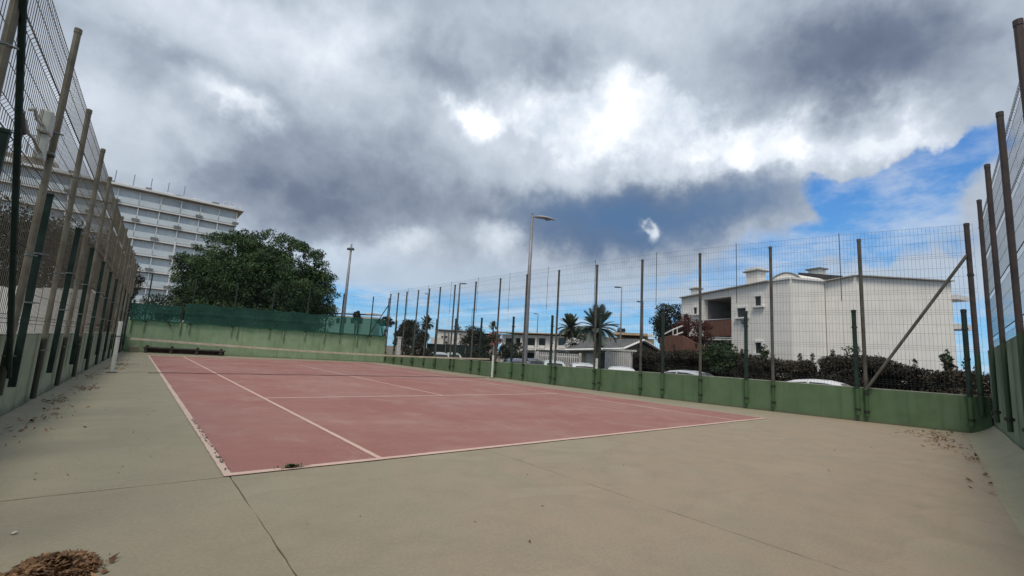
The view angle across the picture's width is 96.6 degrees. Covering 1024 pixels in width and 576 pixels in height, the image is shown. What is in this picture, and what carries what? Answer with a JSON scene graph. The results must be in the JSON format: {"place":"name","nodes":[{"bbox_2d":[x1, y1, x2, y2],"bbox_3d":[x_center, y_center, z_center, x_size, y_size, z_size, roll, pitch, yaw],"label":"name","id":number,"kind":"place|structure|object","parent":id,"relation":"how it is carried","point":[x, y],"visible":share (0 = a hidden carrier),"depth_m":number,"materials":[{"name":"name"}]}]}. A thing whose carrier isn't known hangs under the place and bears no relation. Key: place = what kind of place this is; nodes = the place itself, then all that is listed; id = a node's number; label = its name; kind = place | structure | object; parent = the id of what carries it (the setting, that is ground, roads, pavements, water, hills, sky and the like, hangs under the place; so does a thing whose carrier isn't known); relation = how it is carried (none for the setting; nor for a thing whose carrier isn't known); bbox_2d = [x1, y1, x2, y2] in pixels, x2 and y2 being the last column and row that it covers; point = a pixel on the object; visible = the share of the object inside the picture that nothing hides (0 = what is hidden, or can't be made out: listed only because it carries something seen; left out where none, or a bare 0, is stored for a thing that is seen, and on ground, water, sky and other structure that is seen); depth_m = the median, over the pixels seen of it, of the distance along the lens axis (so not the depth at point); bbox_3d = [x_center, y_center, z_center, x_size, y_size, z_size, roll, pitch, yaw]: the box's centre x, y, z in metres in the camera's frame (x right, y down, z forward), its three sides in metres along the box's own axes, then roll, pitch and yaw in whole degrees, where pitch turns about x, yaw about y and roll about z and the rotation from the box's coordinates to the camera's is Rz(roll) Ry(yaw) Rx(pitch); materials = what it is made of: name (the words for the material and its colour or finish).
{"place":"outdoors","nodes":[
{"label":"outdoors","id":0,"kind":"place"},
{"bbox_2d":[0,150,243,321],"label":"hotel","id":1,"kind":"structure","parent":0,"point":[163,228],"depth_m":84.97,"materials":[{"name":"white concrete"}]},
{"bbox_2d":[19,187,38,202],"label":"window","id":2,"kind":"structure","parent":1,"relation":"in","point":[20,187],"depth_m":75.21,"materials":[{"name":"grey glass"}]},
{"bbox_2d":[21,170,41,186],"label":"window","id":3,"kind":"structure","parent":1,"relation":"in","point":[22,170],"depth_m":75.60,"materials":[{"name":"grey glass"}]},
{"bbox_2d":[48,176,70,189],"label":"window","id":4,"kind":"structure","parent":1,"relation":"in","point":[63,179],"depth_m":77.62,"materials":[{"name":"grey glass"}]},
{"bbox_2d":[115,222,134,236],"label":"window","id":5,"kind":"structure","parent":1,"relation":"in","point":[129,226],"depth_m":83.14,"materials":[{"name":"grey glass"}]},
{"bbox_2d":[118,205,137,220],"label":"window","id":6,"kind":"structure","parent":1,"relation":"in","point":[122,209],"depth_m":83.17,"materials":[{"name":"grey glass"}]},
{"bbox_2d":[118,190,139,205],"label":"window","id":7,"kind":"structure","parent":1,"relation":"in","point":[123,193],"depth_m":83.39,"materials":[{"name":"grey glass"}]},
{"bbox_2d":[132,240,153,254],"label":"window","id":8,"kind":"structure","parent":1,"relation":"in","point":[141,244],"depth_m":84.17,"materials":[{"name":"grey glass"}]},
{"bbox_2d":[135,256,150,270],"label":"window","id":9,"kind":"structure","parent":1,"relation":"in","point":[143,260],"depth_m":84.05,"materials":[{"name":"grey glass"}]},
{"bbox_2d":[134,225,155,239],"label":"window","id":10,"kind":"structure","parent":1,"relation":"in","point":[140,228],"depth_m":84.52,"materials":[{"name":"grey glass"}]},
{"bbox_2d":[137,209,158,224],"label":"window","id":11,"kind":"structure","parent":1,"relation":"in","point":[144,213],"depth_m":84.95,"materials":[{"name":"grey glass"}]},
{"bbox_2d":[139,194,160,209],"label":"window","id":12,"kind":"structure","parent":1,"relation":"in","point":[143,197],"depth_m":85.37,"materials":[{"name":"grey glass"}]},
{"bbox_2d":[146,289,165,303],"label":"window","id":13,"kind":"structure","parent":1,"relation":"in","point":[153,291],"depth_m":84.87,"materials":[{"name":"grey glass"}]},
{"bbox_2d":[147,274,168,288],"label":"window","id":14,"kind":"structure","parent":1,"relation":"in","point":[160,277],"depth_m":85.29,"materials":[{"name":"grey glass"}]},
{"bbox_2d":[150,258,170,272],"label":"window","id":15,"kind":"structure","parent":1,"relation":"in","point":[157,262],"depth_m":85.66,"materials":[{"name":"grey glass"}]},
{"bbox_2d":[152,243,173,257],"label":"window","id":16,"kind":"structure","parent":1,"relation":"in","point":[161,247],"depth_m":86.02,"materials":[{"name":"grey glass"}]},
{"bbox_2d":[156,228,176,242],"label":"window","id":17,"kind":"structure","parent":1,"relation":"in","point":[164,232],"depth_m":86.48,"materials":[{"name":"grey glass"}]},
{"bbox_2d":[158,213,178,228],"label":"window","id":18,"kind":"structure","parent":1,"relation":"in","point":[171,218],"depth_m":86.90,"materials":[{"name":"grey glass"}]},
{"bbox_2d":[160,199,180,213],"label":"window","id":19,"kind":"structure","parent":1,"relation":"in","point":[164,201],"depth_m":87.32,"materials":[{"name":"grey glass"}]},
{"bbox_2d":[174,246,193,259],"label":"window","id":20,"kind":"structure","parent":1,"relation":"in","point":[177,249],"depth_m":88.00,"materials":[{"name":"grey glass"}]},
{"bbox_2d":[176,232,195,245],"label":"window","id":21,"kind":"structure","parent":1,"relation":"in","point":[179,234],"depth_m":88.45,"materials":[{"name":"grey glass"}]},
{"bbox_2d":[179,217,197,231],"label":"window","id":22,"kind":"structure","parent":1,"relation":"in","point":[182,220],"depth_m":88.88,"materials":[{"name":"grey glass"}]},
{"bbox_2d":[181,203,200,217],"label":"window","id":23,"kind":"structure","parent":1,"relation":"in","point":[184,206],"depth_m":89.28,"materials":[{"name":"grey glass"}]},
{"bbox_2d":[198,221,216,233],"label":"window","id":24,"kind":"structure","parent":1,"relation":"in","point":[201,224],"depth_m":90.76,"materials":[{"name":"grey glass"}]},
{"bbox_2d":[200,207,218,220],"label":"window","id":25,"kind":"structure","parent":1,"relation":"in","point":[203,209],"depth_m":91.19,"materials":[{"name":"grey glass"}]},
{"bbox_2d":[217,224,233,232],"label":"window","id":26,"kind":"structure","parent":1,"relation":"in","point":[220,227],"depth_m":92.67,"materials":[{"name":"grey glass"}]},
{"bbox_2d":[218,211,235,224],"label":"window","id":27,"kind":"structure","parent":1,"relation":"in","point":[222,213],"depth_m":93.15,"materials":[{"name":"grey glass"}]},
{"bbox_2d":[0,351,1023,575],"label":"concrete apron","id":28,"kind":"object","parent":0,"point":[799,496],"visible":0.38,"depth_m":3.64,"materials":[{"name":"concrete"}]},
{"bbox_2d":[0,549,119,575],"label":"leaf pile","id":29,"kind":"object","parent":28,"relation":"on","point":[81,562],"visible":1,"depth_m":2.19,"materials":[{"name":"brown plant"}]},
{"bbox_2d":[0,358,128,444],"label":"fallen leaves","id":30,"kind":"object","parent":28,"relation":"on","point":[33,419],"visible":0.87,"depth_m":7.02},
{"bbox_2d":[108,321,130,372],"bbox_3d":[-10.820,1.624,12.557,0.395,1.400,0.235,3,-8,2],"label":"net post","id":31,"kind":"object","parent":28,"relation":"on","point":[116,346],"visible":1,"depth_m":12.53,"materials":[{"name":"metal"}]},
{"bbox_2d":[128,337,489,377],"bbox_3d":[-5.822,2.699,16.529,12.520,0.969,0.051,10,-10,-39],"label":"tennis net","id":32,"kind":"object","parent":31,"relation":"attached to","point":[230,346],"visible":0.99,"depth_m":15.27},
{"bbox_2d":[143,345,225,355],"bbox_3d":[-18.380,3.529,25.673,3.800,0.418,0.400,7,-9,-24],"label":"bench","id":33,"kind":"object","parent":28,"relation":"on","point":[197,351],"visible":0.95,"depth_m":25.65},
{"bbox_2d":[123,318,385,362],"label":"concrete wall","id":34,"kind":"structure","parent":28,"relation":"on","point":[214,334],"depth_m":27.69,"materials":[{"name":"green paint"}]},
{"bbox_2d":[128,272,389,344],"bbox_3d":[-14.754,1.515,28.134,14.053,3.320,0.168,7,-9,-24],"label":"wire fence","id":35,"kind":"object","parent":34,"relation":"on","point":[154,301],"visible":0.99,"depth_m":27.69,"materials":[{"name":"metal"}]},
{"bbox_2d":[130,302,181,322],"bbox_3d":[-19.980,1.393,25.608,2.270,1.032,0.056,7,-9,-24],"label":"shade netting","id":36,"kind":"object","parent":35,"relation":"attached to","point":[149,312],"visible":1,"depth_m":25.59,"materials":[{"name":"fabric"}]},
{"bbox_2d":[183,303,384,336],"bbox_3d":[-13.694,2.084,28.469,11.250,1.214,0.061,7,-9,-24],"label":"shade netting","id":37,"kind":"object","parent":35,"relation":"attached to","point":[199,314],"visible":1,"depth_m":28.18,"materials":[{"name":"fabric"}]},
{"bbox_2d":[148,355,764,475],"bbox_3d":[-5.823,3.175,16.448,11.043,0.015,23.864,10,-10,-39],"label":"tennis court","id":38,"kind":"object","parent":28,"relation":"on","point":[249,420],"visible":0.98,"depth_m":8.51,"materials":[{"name":"paint"}]},
{"bbox_2d":[274,463,306,468],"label":"weed","id":39,"kind":"object","parent":38,"relation":"on","point":[289,465],"visible":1,"depth_m":4.22,"materials":[{"name":"green plant"}]},
{"bbox_2d":[489,346,494,377],"bbox_3d":[-0.865,3.347,20.643,0.240,1.440,0.240,10,-10,-39],"label":"net post","id":40,"kind":"object","parent":28,"relation":"on","point":[492,367],"visible":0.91,"depth_m":20.60,"materials":[{"name":"metal"}]},
{"bbox_2d":[383,353,991,432],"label":"concrete wall","id":41,"kind":"structure","parent":28,"relation":"on","point":[937,411],"depth_m":12.77,"materials":[{"name":"green paint"}]},
{"bbox_2d":[384,223,986,426],"bbox_3d":[0.690,1.589,20.322,1.188,4.750,28.206,11,-11,-42],"label":"wire fence","id":42,"kind":"object","parent":41,"relation":"on","point":[967,257],"visible":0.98,"depth_m":13.21,"materials":[{"name":"metal"}]},
{"bbox_2d":[905,429,992,492],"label":"fallen leaves","id":43,"kind":"object","parent":28,"relation":"on","point":[975,454],"visible":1,"depth_m":8.06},
{"bbox_2d":[967,426,1023,536],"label":"concrete haunch","id":44,"kind":"object","parent":28,"relation":"on","point":[999,453],"visible":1,"depth_m":6.14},
{"bbox_2d":[0,0,1023,381],"label":"sky","id":45,"kind":"structure","parent":0,"point":[426,138],"materials":[{"name":"grey"}]},
{"bbox_2d":[499,332,611,361],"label":"terrace house","id":46,"kind":"structure","parent":0,"point":[541,345],"depth_m":45.87,"materials":[{"name":"white paint"}]},
{"bbox_2d":[607,332,653,344],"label":"flat roofed house","id":47,"kind":"structure","parent":0,"point":[631,335],"depth_m":48.70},
{"bbox_2d":[386,346,990,396],"bbox_3d":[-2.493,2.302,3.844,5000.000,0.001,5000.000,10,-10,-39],"label":"terrain","id":48,"kind":"structure","parent":0,"point":[388,349],"depth_m":157.15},
{"bbox_2d":[0,190,86,287],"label":"bushy tree","id":49,"kind":"object","parent":48,"relation":"on","point":[42,264],"visible":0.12,"depth_m":27.44,"materials":[{"name":"green plant"}]},
{"bbox_2d":[0,286,101,331],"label":"board fence","id":50,"kind":"object","parent":48,"relation":"on","point":[38,311],"visible":0.07,"depth_m":15.04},
{"bbox_2d":[0,216,112,288],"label":"bushy tree","id":51,"kind":"object","parent":48,"relation":"on","point":[58,234],"visible":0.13,"depth_m":30.41,"materials":[{"name":"green plant"}]},
{"bbox_2d":[0,332,123,416],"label":"concrete wall","id":52,"kind":"structure","parent":48,"relation":"on","point":[13,398],"depth_m":7.48,"materials":[{"name":"concrete"}]},
{"bbox_2d":[0,0,137,398],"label":"wire fence","id":53,"kind":"object","parent":52,"relation":"on","point":[106,316],"visible":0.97,"depth_m":6.65,"materials":[{"name":"metal"}]},
{"bbox_2d":[22,106,55,161],"bbox_3d":[-5.280,-1.843,5.086,0.180,0.628,1.450,10,-10,-39],"label":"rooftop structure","id":54,"kind":"object","parent":53,"relation":"attached to","point":[47,123],"visible":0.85,"depth_m":5.41,"materials":[{"name":"plastic"}]},
{"bbox_2d":[39,237,134,304],"bbox_3d":[-31.276,0.415,33.474,5.918,8.647,5.022,0,-9,20],"label":"bushy tree","id":55,"kind":"object","parent":48,"relation":"on","point":[85,270],"visible":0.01,"depth_m":32.97,"materials":[{"name":"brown plant"}]},
{"bbox_2d":[106,256,145,317],"bbox_3d":[-31.663,1.074,36.201,4.312,8.064,4.370,10,-10,-39],"label":"bushy tree","id":56,"kind":"object","parent":48,"relation":"on","point":[137,281],"visible":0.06,"depth_m":37.22,"materials":[{"name":"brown plant"}]},
{"bbox_2d":[131,293,180,308],"bbox_3d":[-27.314,2.797,35.068,3.246,4.860,3.043,2,-8,12],"label":"bush","id":57,"kind":"object","parent":48,"relation":"on","point":[157,298],"visible":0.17,"depth_m":34.96,"materials":[{"name":"green plant"}]},
{"bbox_2d":[166,228,341,319],"bbox_3d":[-21.353,0.528,38.533,12.923,11.093,13.255,10,-10,-39],"label":"ficus tree","id":58,"kind":"object","parent":48,"relation":"on","point":[259,263],"visible":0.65,"depth_m":35.13,"materials":[{"name":"green plant"}]},
{"bbox_2d":[342,244,353,316],"bbox_3d":[-13.355,1.293,36.427,0.572,9.850,0.572,3,-8,0],"label":"street lamp","id":59,"kind":"object","parent":48,"relation":"on","point":[346,287],"visible":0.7,"depth_m":36.60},
{"bbox_2d":[333,313,380,318],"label":"long building","id":60,"kind":"structure","parent":48,"relation":"on","point":[369,314],"depth_m":73.85,"materials":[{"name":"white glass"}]},
{"bbox_2d":[988,336,1023,449],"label":"concrete wall","id":61,"kind":"structure","parent":48,"relation":"on","point":[1016,437],"depth_m":7.34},
{"bbox_2d":[976,18,1023,432],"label":"wire fence","id":62,"kind":"object","parent":61,"relation":"on","point":[1010,223],"visible":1,"depth_m":7.05,"materials":[{"name":"metal"}]},
{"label":"street","id":63,"kind":"structure","parent":0,"visible":0},
{"bbox_2d":[381,316,394,335],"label":"palm tree","id":64,"kind":"object","parent":63,"relation":"on","point":[391,323],"visible":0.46,"depth_m":60.42,"materials":[{"name":"green plant"}]},
{"bbox_2d":[396,337,401,354],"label":"gate pillar","id":65,"kind":"structure","parent":63,"relation":"on","point":[399,345],"depth_m":30.94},
{"bbox_2d":[398,319,429,345],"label":"bushy tree","id":66,"kind":"object","parent":63,"relation":"on","point":[407,331],"visible":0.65,"depth_m":42.53,"materials":[{"name":"green plant"}]},
{"bbox_2d":[401,341,429,355],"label":"shrub","id":67,"kind":"object","parent":63,"relation":"on","point":[415,349],"visible":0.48,"depth_m":36.51,"materials":[{"name":"green plant"}]},
{"bbox_2d":[420,315,434,346],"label":"palm tree","id":68,"kind":"object","parent":63,"relation":"on","point":[428,321],"visible":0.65,"depth_m":46.20,"materials":[{"name":"green plant"}]},
{"bbox_2d":[430,329,465,347],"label":"white house","id":69,"kind":"structure","parent":63,"relation":"on","point":[443,338],"depth_m":60.17,"materials":[{"name":"paint"}]},
{"bbox_2d":[427,343,485,359],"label":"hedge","id":70,"kind":"object","parent":63,"relation":"on","point":[445,350],"visible":0.28,"depth_m":45.14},
{"bbox_2d":[454,283,464,356],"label":"street lamp","id":71,"kind":"object","parent":63,"relation":"on","point":[457,317],"visible":0.52,"depth_m":42.36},
{"bbox_2d":[457,326,487,345],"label":"bushy tree","id":72,"kind":"object","parent":63,"relation":"on","point":[468,342],"visible":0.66,"depth_m":49.70,"materials":[{"name":"green plant"}]},
{"bbox_2d":[467,343,496,360],"bbox_3d":[-2.387,5.546,35.959,2.473,2.649,2.338,10,-10,-39],"label":"shrub","id":73,"kind":"object","parent":63,"relation":"on","point":[475,353],"visible":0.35,"depth_m":35.60,"materials":[{"name":"green plant"}]},
{"bbox_2d":[479,337,492,351],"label":"bushy tree","id":74,"kind":"object","parent":63,"relation":"on","point":[485,340],"visible":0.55,"depth_m":45.56,"materials":[{"name":"green plant"}]},
{"bbox_2d":[487,331,503,360],"bbox_3d":[-1.266,4.765,32.953,1.189,3.465,1.172,10,-10,-39],"label":"flowering shrub","id":75,"kind":"object","parent":63,"relation":"on","point":[493,339],"visible":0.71,"depth_m":33.00,"materials":[{"name":"green plant"}]},
{"bbox_2d":[497,341,522,359],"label":"shrub","id":76,"kind":"object","parent":63,"relation":"on","point":[503,355],"visible":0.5,"depth_m":33.53,"materials":[{"name":"green plant"}]},
{"bbox_2d":[503,358,529,363],"bbox_3d":[0.133,5.047,27.849,2.000,1.540,4.150,5,-8,-8],"label":"parked car","id":77,"kind":"object","parent":63,"relation":"on","point":[518,360],"visible":0.09,"depth_m":26.54,"materials":[{"name":"white paint"}]},
{"bbox_2d":[527,358,542,364],"bbox_3d":[1.551,6.055,34.349,2.000,1.540,4.150,5,-8,-8],"label":"parked car","id":78,"kind":"object","parent":63,"relation":"on","point":[533,361],"visible":0.05,"depth_m":32.80,"materials":[{"name":"grey paint"}]},
{"bbox_2d":[524,213,554,363],"bbox_3d":[1.230,0.658,22.355,1.423,8.885,0.506,3,-8,0],"label":"street lamp","id":79,"kind":"object","parent":63,"relation":"on","point":[546,218],"visible":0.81,"depth_m":22.45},
{"bbox_2d":[541,360,564,365],"bbox_3d":[2.649,5.553,30.349,2.000,1.540,4.150,3,-8,0],"label":"parked car","id":80,"kind":"object","parent":63,"relation":"on","point":[558,363],"visible":0.11,"depth_m":28.92,"materials":[{"name":"paint"}]},
{"bbox_2d":[536,351,581,365],"bbox_3d":[3.199,5.587,32.201,3.874,2.137,0.220,-4,-11,42],"label":"picket fence","id":81,"kind":"object","parent":63,"relation":"on","point":[562,357],"visible":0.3,"depth_m":31.92,"materials":[{"name":"white paint"}]},
{"bbox_2d":[558,313,583,362],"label":"palm tree","id":82,"kind":"object","parent":63,"relation":"on","point":[571,321],"visible":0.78,"depth_m":40.12,"materials":[{"name":"green plant"}]},
{"bbox_2d":[563,337,579,355],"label":"flowering shrub","id":83,"kind":"object","parent":63,"relation":"on","point":[570,342],"visible":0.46,"depth_m":35.96,"materials":[{"name":"white plant"}]},
{"bbox_2d":[565,326,584,340],"bbox_3d":[5.231,5.365,38.074,1.740,4.464,1.830,10,-10,-39],"label":"palm tree","id":84,"kind":"object","parent":63,"relation":"on","point":[575,330],"visible":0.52,"depth_m":38.06,"materials":[{"name":"green plant"}]},
{"bbox_2d":[569,362,595,367],"bbox_3d":[3.892,4.988,25.849,2.000,1.540,4.150,3,-8,2],"label":"parked car","id":85,"kind":"object","parent":63,"relation":"on","point":[583,365],"visible":0.02,"depth_m":24.60,"materials":[{"name":"white paint"}]},
{"bbox_2d":[577,304,620,367],"bbox_3d":[5.324,3.540,28.020,2.744,5.261,2.898,10,-10,-39],"label":"palm tree","id":86,"kind":"object","parent":63,"relation":"on","point":[601,310],"visible":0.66,"depth_m":27.89,"materials":[{"name":"green plant"}]},
{"bbox_2d":[565,338,659,368],"bbox_3d":[7.285,5.593,35.084,5.416,3.418,6.986,10,-10,-39],"label":"bungalow","id":87,"kind":"object","parent":63,"relation":"on","point":[588,351],"visible":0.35,"depth_m":33.58,"materials":[{"name":"white paint"}]},
{"bbox_2d":[586,353,592,363],"bbox_3d":[5.937,5.824,33.657,0.080,2.000,1.169,10,-10,-39],"label":"garage door","id":88,"kind":"structure","parent":87,"relation":"in","point":[588,355],"depth_m":33.92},
{"bbox_2d":[601,353,604,368],"bbox_3d":[6.591,5.730,32.894,0.084,2.050,0.426,10,-10,-39],"label":"door","id":89,"kind":"structure","parent":87,"relation":"in","point":[602,354],"depth_m":32.94,"materials":[{"name":"grey glass"}]},
{"bbox_2d":[614,286,621,337],"bbox_3d":[8.899,3.839,38.297,0.785,7.976,0.330,3,-8,0],"label":"street lamp","id":90,"kind":"object","parent":63,"relation":"on","point":[620,312],"visible":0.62,"depth_m":38.47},
{"bbox_2d":[602,349,636,368],"bbox_3d":[6.797,5.151,28.897,2.418,2.499,0.260,-4,-11,44],"label":"garage door","id":91,"kind":"structure","parent":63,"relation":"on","point":[623,357],"depth_m":28.93,"materials":[{"name":"white paint"}]},
{"bbox_2d":[607,366,634,371],"bbox_3d":[5.426,4.675,22.846,2.000,1.499,4.150,2,-8,11],"label":"parked car","id":92,"kind":"object","parent":63,"relation":"on","point":[622,368],"visible":0.08,"depth_m":22.14,"materials":[{"name":"white paint"}]},
{"bbox_2d":[648,303,680,342],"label":"bushy tree","id":93,"kind":"object","parent":63,"relation":"on","point":[667,309],"visible":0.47,"depth_m":40.01,"materials":[{"name":"green plant"}]},
{"bbox_2d":[632,343,724,376],"bbox_3d":[9.887,4.869,28.053,2.913,3.191,6.638,10,-10,-39],"label":"hedge","id":94,"kind":"object","parent":63,"relation":"on","point":[648,356],"visible":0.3,"depth_m":27.81,"materials":[{"name":"green plant"}]},
{"bbox_2d":[660,325,706,368],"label":"stair wall","id":95,"kind":"structure","parent":63,"relation":"on","point":[679,340],"depth_m":29.71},
{"bbox_2d":[664,370,712,375],"bbox_3d":[8.373,4.490,20.449,2.000,1.540,4.150,9,-10,-32],"label":"parked car","id":96,"kind":"object","parent":63,"relation":"on","point":[687,372],"visible":0.08,"depth_m":20.50,"materials":[{"name":"silver metal"}]},
{"bbox_2d":[670,313,714,345],"bbox_3d":[12.360,4.390,31.146,2.996,5.305,2.519,2,-8,13],"label":"bougainvillea","id":97,"kind":"object","parent":63,"relation":"on","point":[687,326],"visible":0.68,"depth_m":30.92,"materials":[{"name":"red plant"}]},
{"bbox_2d":[702,339,739,376],"bbox_3d":[11.730,4.527,25.494,2.069,3.385,2.355,10,-10,-39],"label":"bush","id":98,"kind":"object","parent":63,"relation":"on","point":[715,348],"visible":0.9,"depth_m":25.31,"materials":[{"name":"green plant"}]},
{"bbox_2d":[756,344,770,377],"bbox_3d":[13.307,4.518,23.950,0.715,3.154,0.663,10,-10,-39],"label":"shoot","id":99,"kind":"object","parent":63,"relation":"on","point":[764,353],"visible":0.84,"depth_m":24.00,"materials":[{"name":"green plant"}]},
{"bbox_2d":[786,379,851,385],"bbox_3d":[11.991,4.196,16.849,2.000,1.540,4.150,10,-10,-37],"label":"parked car","id":100,"kind":"object","parent":63,"relation":"on","point":[826,382],"visible":0.09,"depth_m":16.94,"materials":[{"name":"white paint"}]},
{"bbox_2d":[679,267,971,388],"bbox_3d":[24.407,3.537,32.778,22.727,8.861,13.049,3,-8,4],"label":"white villa","id":101,"kind":"object","parent":63,"relation":"on","point":[790,321],"visible":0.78,"depth_m":27.60,"materials":[{"name":"paint"}]},
{"bbox_2d":[690,306,698,314],"bbox_3d":[14.085,1.746,35.031,0.270,0.729,0.753,6,-9,-20],"label":"window","id":102,"kind":"structure","parent":101,"relation":"in","point":[693,307],"depth_m":35.10,"materials":[{"name":"white glass"}]},
{"bbox_2d":[733,306,748,318],"bbox_3d":[15.584,1.669,30.971,0.270,0.850,1.114,6,-9,-20],"label":"window","id":103,"kind":"structure","parent":101,"relation":"in","point":[740,315],"depth_m":31.09,"materials":[{"name":"white glass"}]},
{"bbox_2d":[751,341,763,354],"bbox_3d":[15.900,3.865,29.441,0.270,0.928,0.871,6,-9,-20],"label":"window","id":104,"kind":"structure","parent":101,"relation":"in","point":[758,345],"depth_m":29.55,"materials":[{"name":"white glass"}]},
{"bbox_2d":[751,294,764,307],"bbox_3d":[16.095,0.850,29.831,0.270,0.859,0.871,6,-9,-20],"label":"window","id":105,"kind":"structure","parent":101,"relation":"in","point":[756,304],"depth_m":29.88,"materials":[{"name":"white glass"}]},
{"bbox_2d":[841,346,861,366],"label":"shoot","id":106,"kind":"object","parent":63,"relation":"on","point":[847,353],"visible":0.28,"depth_m":22.29,"materials":[{"name":"green plant"}]},
{"bbox_2d":[725,344,993,424],"bbox_3d":[16.173,4.364,22.290,11.544,3.319,3.411,-3,-10,37],"label":"hedge","id":107,"kind":"object","parent":63,"relation":"on","point":[783,369],"visible":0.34,"depth_m":21.19,"materials":[{"name":"green plant"}]},
{"bbox_2d":[938,349,954,371],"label":"shoot","id":108,"kind":"object","parent":63,"relation":"on","point":[950,359],"visible":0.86,"depth_m":20.34,"materials":[{"name":"green plant"}]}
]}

